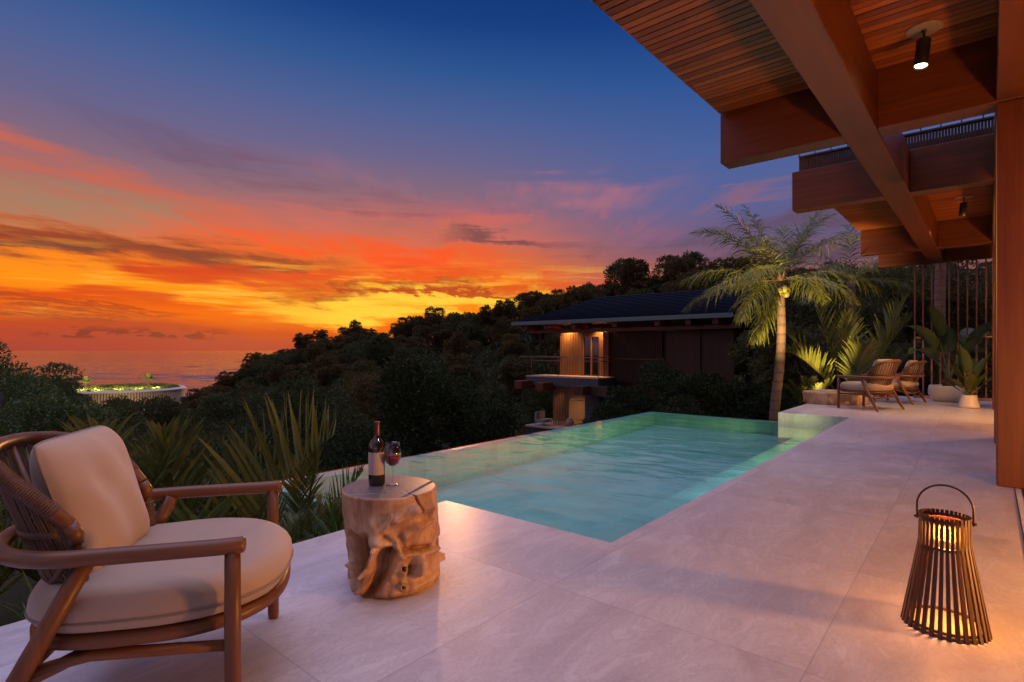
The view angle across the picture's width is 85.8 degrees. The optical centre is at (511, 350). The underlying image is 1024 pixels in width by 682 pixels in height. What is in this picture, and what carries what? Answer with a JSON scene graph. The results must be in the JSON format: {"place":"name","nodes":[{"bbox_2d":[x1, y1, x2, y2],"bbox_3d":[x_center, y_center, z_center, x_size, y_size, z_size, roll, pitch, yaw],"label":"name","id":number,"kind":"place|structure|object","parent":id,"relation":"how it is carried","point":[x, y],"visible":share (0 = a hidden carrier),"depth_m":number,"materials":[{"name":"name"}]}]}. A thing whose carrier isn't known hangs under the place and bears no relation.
{"place":"outdoors","nodes":[
{"label":"outdoors","id":0,"kind":"place"},
{"bbox_2d":[0,351,284,394],"bbox_3d":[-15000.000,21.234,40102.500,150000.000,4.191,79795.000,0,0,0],"label":"sea","id":1,"kind":"structure","parent":0,"point":[193,369],"depth_m":870.36,"materials":[{"name":"orange liquid"}]},
{"bbox_2d":[0,317,925,626],"bbox_3d":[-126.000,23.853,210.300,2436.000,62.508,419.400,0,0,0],"label":"hillside ground","id":2,"kind":"structure","parent":0,"point":[18,593],"depth_m":40.14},
{"bbox_2d":[0,496,24,595],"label":"garden palm","id":3,"kind":"object","parent":2,"relation":"on","point":[6,572],"visible":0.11,"depth_m":3.60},
{"bbox_2d":[0,338,66,426],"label":"tree","id":4,"kind":"object","parent":2,"relation":"on","point":[30,375],"visible":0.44,"depth_m":30.85,"materials":[{"name":"green plant"}]},
{"bbox_2d":[0,362,84,420],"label":"tree","id":5,"kind":"object","parent":2,"relation":"on","point":[67,369],"visible":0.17,"depth_m":37.38,"materials":[{"name":"green plant"}]},
{"bbox_2d":[0,391,120,454],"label":"tree","id":6,"kind":"object","parent":2,"relation":"on","point":[39,410],"visible":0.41,"depth_m":20.91,"materials":[{"name":"green plant"}]},
{"bbox_2d":[3,397,148,456],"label":"tree","id":7,"kind":"object","parent":2,"relation":"on","point":[125,414],"visible":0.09,"depth_m":26.13,"materials":[{"name":"green plant"}]},
{"bbox_2d":[0,412,224,584],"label":"garden palm","id":8,"kind":"object","parent":2,"relation":"on","point":[176,453],"visible":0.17,"depth_m":3.78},
{"bbox_2d":[72,382,188,409],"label":"round building","id":9,"kind":"structure","parent":2,"relation":"on","point":[99,393],"depth_m":143.48,"materials":[{"name":"concrete"}]},
{"bbox_2d":[94,395,192,431],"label":"tree","id":10,"kind":"object","parent":2,"relation":"on","point":[150,411],"visible":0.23,"depth_m":35.01,"materials":[{"name":"green plant"}]},
{"bbox_2d":[184,386,219,410],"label":"hillside tree","id":11,"kind":"object","parent":2,"relation":"on","point":[192,400],"visible":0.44,"depth_m":105.23,"materials":[{"name":"green plant"}]},
{"bbox_2d":[214,371,237,387],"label":"hillside tree","id":12,"kind":"object","parent":2,"relation":"on","point":[231,380],"visible":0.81,"depth_m":143.88,"materials":[{"name":"green plant"}]},
{"bbox_2d":[126,386,335,522],"bbox_3d":[-2.038,1.040,3.820,1.228,1.572,1.191,0,0,31],"label":"garden palm","id":13,"kind":"object","parent":2,"relation":"on","point":[231,506],"visible":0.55,"depth_m":3.88,"materials":[{"name":"plant"}]},
{"bbox_2d":[178,387,291,441],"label":"tree","id":14,"kind":"object","parent":2,"relation":"on","point":[229,406],"visible":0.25,"depth_m":31.85,"materials":[{"name":"green plant"}]},
{"bbox_2d":[184,435,356,476],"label":"tree","id":15,"kind":"object","parent":2,"relation":"on","point":[271,448],"visible":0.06,"depth_m":15.12,"materials":[{"name":"green plant"}]},
{"bbox_2d":[264,363,299,387],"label":"hillside tree","id":16,"kind":"object","parent":2,"relation":"on","point":[277,373],"visible":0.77,"depth_m":104.56,"materials":[{"name":"green plant"}]},
{"bbox_2d":[236,494,328,543],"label":"garden palm","id":17,"kind":"object","parent":2,"relation":"on","point":[290,517],"visible":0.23,"depth_m":4.26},
{"bbox_2d":[282,347,311,367],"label":"hillside tree","id":18,"kind":"object","parent":2,"relation":"on","point":[294,355],"visible":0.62,"depth_m":121.75,"materials":[{"name":"green plant"}]},
{"bbox_2d":[220,377,375,447],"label":"tree","id":19,"kind":"object","parent":2,"relation":"on","point":[293,386],"visible":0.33,"depth_m":26.45,"materials":[{"name":"green plant"}]},
{"bbox_2d":[292,333,313,348],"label":"hillside tree","id":20,"kind":"object","parent":2,"relation":"on","point":[301,340],"visible":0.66,"depth_m":132.03,"materials":[{"name":"green plant"}]},
{"bbox_2d":[245,434,365,534],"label":"garden palm","id":21,"kind":"object","parent":2,"relation":"on","point":[298,478],"visible":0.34,"depth_m":5.15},
{"bbox_2d":[253,414,368,457],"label":"tree","id":22,"kind":"object","parent":2,"relation":"on","point":[291,438],"visible":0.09,"depth_m":18.95,"materials":[{"name":"green plant"}]},
{"bbox_2d":[281,492,343,539],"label":"garden palm","id":23,"kind":"object","parent":2,"relation":"on","point":[338,516],"visible":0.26,"depth_m":4.44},
{"bbox_2d":[293,492,343,541],"bbox_3d":[-1.364,1.331,4.237,0.849,0.653,0.757,0,0,-27],"label":"strap leaf plant","id":24,"kind":"object","parent":2,"relation":"on","point":[333,526],"visible":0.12,"depth_m":4.08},
{"bbox_2d":[301,340,338,377],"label":"hillside tree","id":25,"kind":"object","parent":2,"relation":"on","point":[318,349],"visible":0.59,"depth_m":101.44,"materials":[{"name":"green plant"}]},
{"bbox_2d":[312,354,348,388],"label":"hillside tree","id":26,"kind":"object","parent":2,"relation":"on","point":[325,369],"visible":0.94,"depth_m":91.22,"materials":[{"name":"green plant"}]},
{"bbox_2d":[332,334,355,354],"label":"hillside tree","id":27,"kind":"object","parent":2,"relation":"on","point":[337,341],"visible":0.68,"depth_m":114.86,"materials":[{"name":"green plant"}]},
{"bbox_2d":[337,319,365,336],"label":"hillside tree","id":28,"kind":"object","parent":2,"relation":"on","point":[356,326],"visible":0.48,"depth_m":124.29,"materials":[{"name":"green plant"}]},
{"bbox_2d":[337,339,370,361],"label":"hillside tree","id":29,"kind":"object","parent":2,"relation":"on","point":[351,349],"visible":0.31,"depth_m":107.32,"materials":[{"name":"green plant"}]},
{"bbox_2d":[339,371,380,410],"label":"hillside tree","id":30,"kind":"object","parent":2,"relation":"on","point":[344,384],"visible":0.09,"depth_m":76.22,"materials":[{"name":"green plant"}]},
{"bbox_2d":[344,359,385,380],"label":"hillside tree","id":31,"kind":"object","parent":2,"relation":"on","point":[366,365],"visible":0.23,"depth_m":81.14,"materials":[{"name":"green plant"}]},
{"bbox_2d":[307,421,430,473],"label":"tree","id":32,"kind":"object","parent":2,"relation":"on","point":[351,454],"visible":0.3,"depth_m":12.95,"materials":[{"name":"green plant"}]},
{"bbox_2d":[349,344,393,368],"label":"hillside tree","id":33,"kind":"object","parent":2,"relation":"on","point":[378,355],"visible":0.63,"depth_m":99.74,"materials":[{"name":"green plant"}]},
{"bbox_2d":[362,335,404,360],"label":"hillside tree","id":34,"kind":"object","parent":2,"relation":"on","point":[377,340],"visible":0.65,"depth_m":100.91,"materials":[{"name":"green plant"}]},
{"bbox_2d":[340,371,430,444],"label":"tree","id":35,"kind":"object","parent":2,"relation":"on","point":[369,410],"visible":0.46,"depth_m":42.26,"materials":[{"name":"green plant"}]},
{"bbox_2d":[391,316,414,342],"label":"hillside tree","id":36,"kind":"object","parent":2,"relation":"on","point":[404,328],"visible":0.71,"depth_m":107.56,"materials":[{"name":"green plant"}]},
{"bbox_2d":[398,336,428,350],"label":"hillside tree","id":37,"kind":"object","parent":2,"relation":"on","point":[417,342],"visible":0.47,"depth_m":92.20,"materials":[{"name":"green plant"}]},
{"bbox_2d":[411,325,431,350],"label":"hillside tree","id":38,"kind":"object","parent":2,"relation":"on","point":[419,330],"visible":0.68,"depth_m":97.96,"materials":[{"name":"green plant"}]},
{"bbox_2d":[420,306,445,341],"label":"hillside tree","id":39,"kind":"object","parent":2,"relation":"on","point":[432,319],"visible":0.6,"depth_m":104.80,"materials":[{"name":"green plant"}]},
{"bbox_2d":[369,354,508,457],"bbox_3d":[-1.973,3.107,15.794,4.501,6.085,4.485,0,0,-24],"label":"tree","id":40,"kind":"object","parent":2,"relation":"on","point":[414,389],"visible":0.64,"depth_m":14.56,"materials":[{"name":"green plant"}]},
{"bbox_2d":[429,323,452,353],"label":"hillside tree","id":41,"kind":"object","parent":2,"relation":"on","point":[436,333],"visible":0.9,"depth_m":98.33,"materials":[{"name":"green plant"}]},
{"bbox_2d":[435,352,483,382],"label":"hillside tree","id":42,"kind":"object","parent":2,"relation":"on","point":[454,367],"visible":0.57,"depth_m":71.56,"materials":[{"name":"green plant"}]},
{"bbox_2d":[442,330,481,361],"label":"hillside tree","id":43,"kind":"object","parent":2,"relation":"on","point":[456,343],"visible":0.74,"depth_m":81.22,"materials":[{"name":"green plant"}]},
{"bbox_2d":[444,313,488,345],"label":"hillside tree","id":44,"kind":"object","parent":2,"relation":"on","point":[473,327],"visible":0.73,"depth_m":93.54,"materials":[{"name":"green plant"}]},
{"bbox_2d":[442,389,523,446],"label":"tree","id":45,"kind":"object","parent":2,"relation":"on","point":[496,420],"visible":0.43,"depth_m":16.89,"materials":[{"name":"green plant"}]},
{"bbox_2d":[476,304,507,349],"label":"hillside tree","id":46,"kind":"object","parent":2,"relation":"on","point":[487,313],"visible":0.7,"depth_m":86.90,"materials":[{"name":"green plant"}]},
{"bbox_2d":[0,282,991,518],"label":"undergrowth","id":47,"kind":"object","parent":2,"relation":"on","point":[134,439],"visible":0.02,"depth_m":71.25,"materials":[{"name":"green plant"}]},
{"bbox_2d":[724,322,890,405],"bbox_3d":[10.782,1.381,20.085,5.854,4.847,3.952,0,0,24],"label":"tree","id":48,"kind":"object","parent":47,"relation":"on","point":[767,355],"visible":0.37,"depth_m":19.65,"materials":[{"name":"green plant"}]},
{"bbox_2d":[483,316,522,357],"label":"hillside tree","id":49,"kind":"object","parent":2,"relation":"on","point":[511,330],"visible":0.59,"depth_m":80.06,"materials":[{"name":"green plant"}]},
{"bbox_2d":[493,298,519,336],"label":"hillside tree","id":50,"kind":"object","parent":2,"relation":"on","point":[509,308],"visible":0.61,"depth_m":86.88,"materials":[{"name":"green plant"}]},
{"bbox_2d":[495,332,528,358],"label":"hillside tree","id":51,"kind":"object","parent":2,"relation":"on","point":[511,343],"visible":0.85,"depth_m":75.52,"materials":[{"name":"green plant"}]},
{"bbox_2d":[497,358,536,406],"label":"hillside tree","id":52,"kind":"object","parent":2,"relation":"on","point":[511,370],"visible":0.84,"depth_m":64.92,"materials":[{"name":"green plant"}]},
{"bbox_2d":[492,354,547,380],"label":"hillside tree","id":53,"kind":"object","parent":2,"relation":"on","point":[539,369],"visible":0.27,"depth_m":69.52,"materials":[{"name":"green plant"}]},
{"bbox_2d":[518,290,543,311],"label":"hillside tree","id":54,"kind":"object","parent":2,"relation":"on","point":[527,299],"visible":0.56,"depth_m":89.74,"materials":[{"name":"green plant"}]},
{"bbox_2d":[262,412,807,542],"bbox_3d":[1.954,2.815,8.408,4.340,3.170,9.570,0,0,40],"label":"pool basin","id":55,"kind":"object","parent":2,"relation":"on","point":[611,488],"visible":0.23,"depth_m":8.29,"materials":[{"name":"liquid"}]},
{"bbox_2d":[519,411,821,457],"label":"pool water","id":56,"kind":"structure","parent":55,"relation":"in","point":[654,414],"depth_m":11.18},
{"bbox_2d":[519,296,555,348],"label":"hillside tree","id":57,"kind":"object","parent":2,"relation":"on","point":[542,308],"visible":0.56,"depth_m":78.37,"materials":[{"name":"green plant"}]},
{"bbox_2d":[517,388,562,429],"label":"tree","id":58,"kind":"object","parent":2,"relation":"on","point":[535,407],"visible":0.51,"depth_m":36.73,"materials":[{"name":"green plant"}]},
{"bbox_2d":[538,333,559,372],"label":"hillside tree","id":59,"kind":"object","parent":2,"relation":"on","point":[555,342],"visible":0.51,"depth_m":70.51,"materials":[{"name":"green plant"}]},
{"bbox_2d":[558,284,596,332],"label":"hillside tree","id":60,"kind":"object","parent":2,"relation":"on","point":[583,294],"visible":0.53,"depth_m":74.44,"materials":[{"name":"green plant"}]},
{"bbox_2d":[575,399,638,425],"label":"shrub","id":61,"kind":"object","parent":2,"relation":"on","point":[617,409],"visible":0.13,"depth_m":15.54,"materials":[{"name":"green plant"}]},
{"bbox_2d":[600,257,649,295],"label":"hillside tree","id":62,"kind":"object","parent":2,"relation":"on","point":[609,288],"visible":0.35,"depth_m":81.57,"materials":[{"name":"green plant"}]},
{"bbox_2d":[599,385,663,420],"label":"shrub","id":63,"kind":"object","parent":2,"relation":"on","point":[622,392],"visible":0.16,"depth_m":18.52,"materials":[{"name":"green plant"}]},
{"bbox_2d":[615,257,652,295],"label":"hillside tree","id":64,"kind":"object","parent":2,"relation":"on","point":[627,268],"visible":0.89,"depth_m":75.51,"materials":[{"name":"green plant"}]},
{"bbox_2d":[511,285,771,434],"bbox_3d":[7.556,0.795,32.096,13.060,8.310,10.400,0,0,40],"label":"neighbouring villa","id":65,"kind":"object","parent":2,"relation":"on","point":[599,357],"visible":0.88,"depth_m":29.98,"materials":[{"name":"wood"}]},
{"bbox_2d":[582,336,599,375],"bbox_3d":[4.553,0.295,31.529,1.156,2.290,0.140,0,0,40],"label":"glazed door","id":66,"kind":"structure","parent":65,"relation":"in","point":[590,344],"depth_m":31.49,"materials":[{"name":"clear glass"}]},
{"bbox_2d":[619,358,691,413],"bbox_3d":[4.958,2.736,18.597,2.667,5.001,3.407,0,0,23],"label":"shrub","id":67,"kind":"object","parent":2,"relation":"on","point":[656,379],"visible":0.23,"depth_m":18.51,"materials":[{"name":"green plant"}]},
{"bbox_2d":[645,274,671,292],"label":"hillside tree","id":68,"kind":"object","parent":2,"relation":"on","point":[655,278],"visible":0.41,"depth_m":78.35,"materials":[{"name":"green plant"}]},
{"bbox_2d":[652,394,699,414],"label":"shrub","id":69,"kind":"object","parent":2,"relation":"on","point":[660,407],"visible":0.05,"depth_m":15.83,"materials":[{"name":"green plant"}]},
{"bbox_2d":[663,254,696,284],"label":"hillside tree","id":70,"kind":"object","parent":2,"relation":"on","point":[679,265],"visible":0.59,"depth_m":72.78,"materials":[{"name":"green plant"}]},
{"bbox_2d":[652,250,709,286],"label":"hillside tree","id":71,"kind":"object","parent":2,"relation":"on","point":[698,258],"visible":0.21,"depth_m":77.04,"materials":[{"name":"green plant"}]},
{"bbox_2d":[659,268,710,292],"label":"hillside tree","id":72,"kind":"object","parent":2,"relation":"on","point":[676,287],"visible":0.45,"depth_m":62.42,"materials":[{"name":"green plant"}]},
{"bbox_2d":[641,375,742,416],"bbox_3d":[5.829,3.092,17.985,3.412,4.670,2.715,0,0,-1],"label":"shrub","id":73,"kind":"object","parent":2,"relation":"on","point":[682,381],"visible":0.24,"depth_m":17.40,"materials":[{"name":"green plant"}]},
{"bbox_2d":[663,268,724,289],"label":"hillside tree","id":74,"kind":"object","parent":2,"relation":"on","point":[711,284],"visible":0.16,"depth_m":65.52,"materials":[{"name":"green plant"}]},
{"bbox_2d":[714,256,758,287],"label":"hillside tree","id":75,"kind":"object","parent":2,"relation":"on","point":[737,264],"visible":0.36,"depth_m":62.39,"materials":[{"name":"green plant"}]},
{"bbox_2d":[684,371,793,419],"bbox_3d":[7.062,2.994,17.438,3.412,4.761,3.313,0,0,2],"label":"shrub","id":76,"kind":"object","parent":2,"relation":"on","point":[718,389],"visible":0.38,"depth_m":17.11,"materials":[{"name":"green plant"}]},
{"bbox_2d":[675,263,808,382],"bbox_3d":[12.796,-1.118,29.719,7.063,7.178,5.914,0,0,-4],"label":"tree","id":77,"kind":"object","parent":2,"relation":"on","point":[750,352],"visible":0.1,"depth_m":29.20,"materials":[{"name":"green plant"}]},
{"bbox_2d":[735,332,762,374],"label":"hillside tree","id":78,"kind":"object","parent":2,"relation":"on","point":[737,368],"visible":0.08,"depth_m":41.13,"materials":[{"name":"green plant"}]},
{"bbox_2d":[727,379,795,419],"bbox_3d":[7.540,3.249,16.549,2.693,4.744,2.169,0,0,-36],"label":"shrub","id":79,"kind":"object","parent":2,"relation":"on","point":[755,400],"visible":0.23,"depth_m":16.31,"materials":[{"name":"green plant"}]},
{"bbox_2d":[679,202,885,420],"bbox_3d":[6.696,-0.604,14.292,4.798,6.619,4.238,0,0,0],"label":"coconut palm","id":80,"kind":"object","parent":2,"relation":"on","point":[751,277],"visible":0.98,"depth_m":13.90,"materials":[{"name":"green plant"}]},
{"bbox_2d":[783,376,831,403],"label":"shrub","id":81,"kind":"object","parent":2,"relation":"on","point":[817,386],"visible":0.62,"depth_m":14.71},
{"bbox_2d":[746,267,918,340],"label":"tree","id":82,"kind":"object","parent":2,"relation":"on","point":[810,314],"visible":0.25,"depth_m":25.11,"materials":[{"name":"green plant"}]},
{"bbox_2d":[775,223,930,380],"bbox_3d":[10.646,-0.721,17.099,4.406,7.249,4.262,0,0,40],"label":"coconut palm","id":83,"kind":"object","parent":2,"relation":"on","point":[850,285],"visible":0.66,"depth_m":17.28,"materials":[{"name":"green plant"}]},
{"bbox_2d":[826,346,908,394],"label":"young palm","id":84,"kind":"object","parent":2,"relation":"on","point":[896,354],"visible":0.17,"depth_m":16.38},
{"bbox_2d":[827,338,955,395],"bbox_3d":[13.694,1.761,20.251,4.065,4.843,4.478,0,0,-11],"label":"shrub","id":85,"kind":"object","parent":2,"relation":"on","point":[904,350],"visible":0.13,"depth_m":18.60,"materials":[{"name":"green plant"}]},
{"bbox_2d":[805,259,991,344],"bbox_3d":[16.651,-0.753,23.828,6.306,6.988,6.823,0,0,-1],"label":"tree","id":86,"kind":"object","parent":2,"relation":"on","point":[902,335],"visible":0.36,"depth_m":22.64,"materials":[{"name":"green plant"}]},
{"bbox_2d":[871,265,991,342],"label":"tree","id":87,"kind":"object","parent":2,"relation":"on","point":[952,283],"visible":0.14,"depth_m":23.52,"materials":[{"name":"green plant"}]},
{"bbox_2d":[933,262,945,384],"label":"coconut palm","id":88,"kind":"object","parent":2,"relation":"on","point":[937,288],"visible":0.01,"depth_m":18.67,"materials":[{"name":"plant"}]},
{"bbox_2d":[902,339,991,397],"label":"tree","id":89,"kind":"object","parent":2,"relation":"on","point":[981,353],"visible":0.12,"depth_m":19.46,"materials":[{"name":"green plant"}]},
{"bbox_2d":[908,289,991,356],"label":"tree","id":90,"kind":"object","parent":2,"relation":"on","point":[962,317],"visible":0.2,"depth_m":22.14,"materials":[{"name":"green plant"}]},
{"bbox_2d":[0,0,993,350],"label":"sky","id":91,"kind":"structure","parent":0,"point":[176,175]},
{"bbox_2d":[0,395,1023,681],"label":"terrace floor","id":92,"kind":"structure","parent":0,"point":[792,565],"depth_m":2.72,"materials":[{"name":"stone"}]},
{"bbox_2d":[0,431,293,681],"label":"lounge chair","id":93,"kind":"object","parent":92,"relation":"on","point":[161,580],"visible":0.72,"depth_m":1.70,"materials":[{"name":"fabric"}]},
{"bbox_2d":[29,425,149,572],"bbox_3d":[-1.487,0.519,1.970,0.244,0.460,0.503,0,0,-15],"label":"throw cushion","id":94,"kind":"object","parent":93,"relation":"on","point":[86,478],"visible":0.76,"depth_m":1.84,"materials":[{"name":"fabric"}]},
{"bbox_2d":[342,476,445,598],"bbox_3d":[-0.617,0.957,2.880,0.531,0.487,0.565,0,0,-31],"label":"root stool","id":95,"kind":"object","parent":92,"relation":"on","point":[392,534],"visible":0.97,"depth_m":2.70,"materials":[{"name":"brown wood"}]},
{"bbox_2d":[368,421,384,485],"bbox_3d":[-0.720,0.546,2.935,0.088,0.334,0.088,0,0,0],"label":"wine bottle","id":96,"kind":"object","parent":95,"relation":"on","point":[376,464],"visible":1,"depth_m":2.90,"materials":[{"name":"black glass"}]},
{"bbox_2d":[384,443,400,485],"bbox_3d":[-0.634,0.601,2.925,0.091,0.225,0.091,0,0,0],"label":"wine glass","id":97,"kind":"object","parent":95,"relation":"on","point":[392,459],"visible":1,"depth_m":2.90,"materials":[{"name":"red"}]},
{"bbox_2d":[591,0,1023,540],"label":"timber house","id":98,"kind":"structure","parent":92,"relation":"on","point":[768,80],"depth_m":5.15,"materials":[{"name":"brown wood"}]},
{"bbox_2d":[905,19,942,69],"bbox_3d":[3.519,-2.584,4.704,0.260,0.340,0.260,0,0,0],"label":"ceiling spotlight","id":99,"kind":"object","parent":98,"relation":"attached to","point":[922,30],"visible":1,"depth_m":4.67,"materials":[{"name":"black metal"}]},
{"bbox_2d":[955,195,972,215],"bbox_3d":[8.091,-2.584,9.860,0.260,0.340,0.260,0,0,0],"label":"ceiling spotlight","id":100,"kind":"object","parent":98,"relation":"attached to","point":[962,208],"visible":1,"depth_m":9.85,"materials":[{"name":"black metal"}]},
{"bbox_2d":[757,293,912,389],"bbox_3d":[9.080,0.009,14.892,4.288,3.342,3.015,0,0,0],"label":"young palm","id":101,"kind":"object","parent":92,"relation":"on","point":[859,354],"visible":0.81,"depth_m":15.27,"materials":[{"name":"plant"}]},
{"bbox_2d":[802,389,868,404],"bbox_3d":[7.419,1.064,12.614,1.473,0.272,1.075,0,0,-12],"label":"planter","id":102,"kind":"object","parent":92,"relation":"on","point":[820,397],"visible":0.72,"depth_m":12.18,"materials":[{"name":"stone"}]},
{"bbox_2d":[836,359,904,411],"bbox_3d":[7.396,0.691,11.374,0.946,1.035,1.060,0,0,-27],"label":"lounge chair","id":103,"kind":"object","parent":92,"relation":"on","point":[864,388],"visible":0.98,"depth_m":11.06,"materials":[{"name":"brown wood"}]},
{"bbox_2d":[873,360,926,404],"bbox_3d":[8.978,0.714,12.758,0.904,0.989,1.013,0,0,-38],"label":"lounge chair","id":104,"kind":"object","parent":92,"relation":"on","point":[902,384],"visible":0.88,"depth_m":12.39,"materials":[{"name":"brown wood"}]},
{"bbox_2d":[900,484,992,644],"bbox_3d":[1.885,0.891,2.400,0.316,0.617,0.316,0,0,0],"label":"slatted lantern","id":105,"kind":"object","parent":92,"relation":"on","point":[973,625],"visible":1,"depth_m":2.32,"materials":[{"name":"brown wood"}]},
{"bbox_2d":[905,305,991,401],"bbox_3d":[10.387,0.055,12.899,2.655,2.289,1.356,0,0,0],"label":"potted plant","id":106,"kind":"object","parent":92,"relation":"on","point":[943,339],"visible":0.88,"depth_m":12.89,"materials":[{"name":"green plant"}]},
{"bbox_2d":[914,258,991,400],"bbox_3d":[12.291,-0.550,12.241,5.490,4.100,0.240,0,0,41],"label":"rod screen","id":107,"kind":"object","parent":92,"relation":"on","point":[979,399],"visible":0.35,"depth_m":13.55,"materials":[{"name":"orange metal"}]},
{"bbox_2d":[937,345,991,407],"bbox_3d":[9.669,0.541,11.618,1.171,1.318,0.720,0,0,0],"label":"potted plant","id":108,"kind":"object","parent":92,"relation":"on","point":[969,371],"visible":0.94,"depth_m":11.54,"materials":[{"name":"green plant"}]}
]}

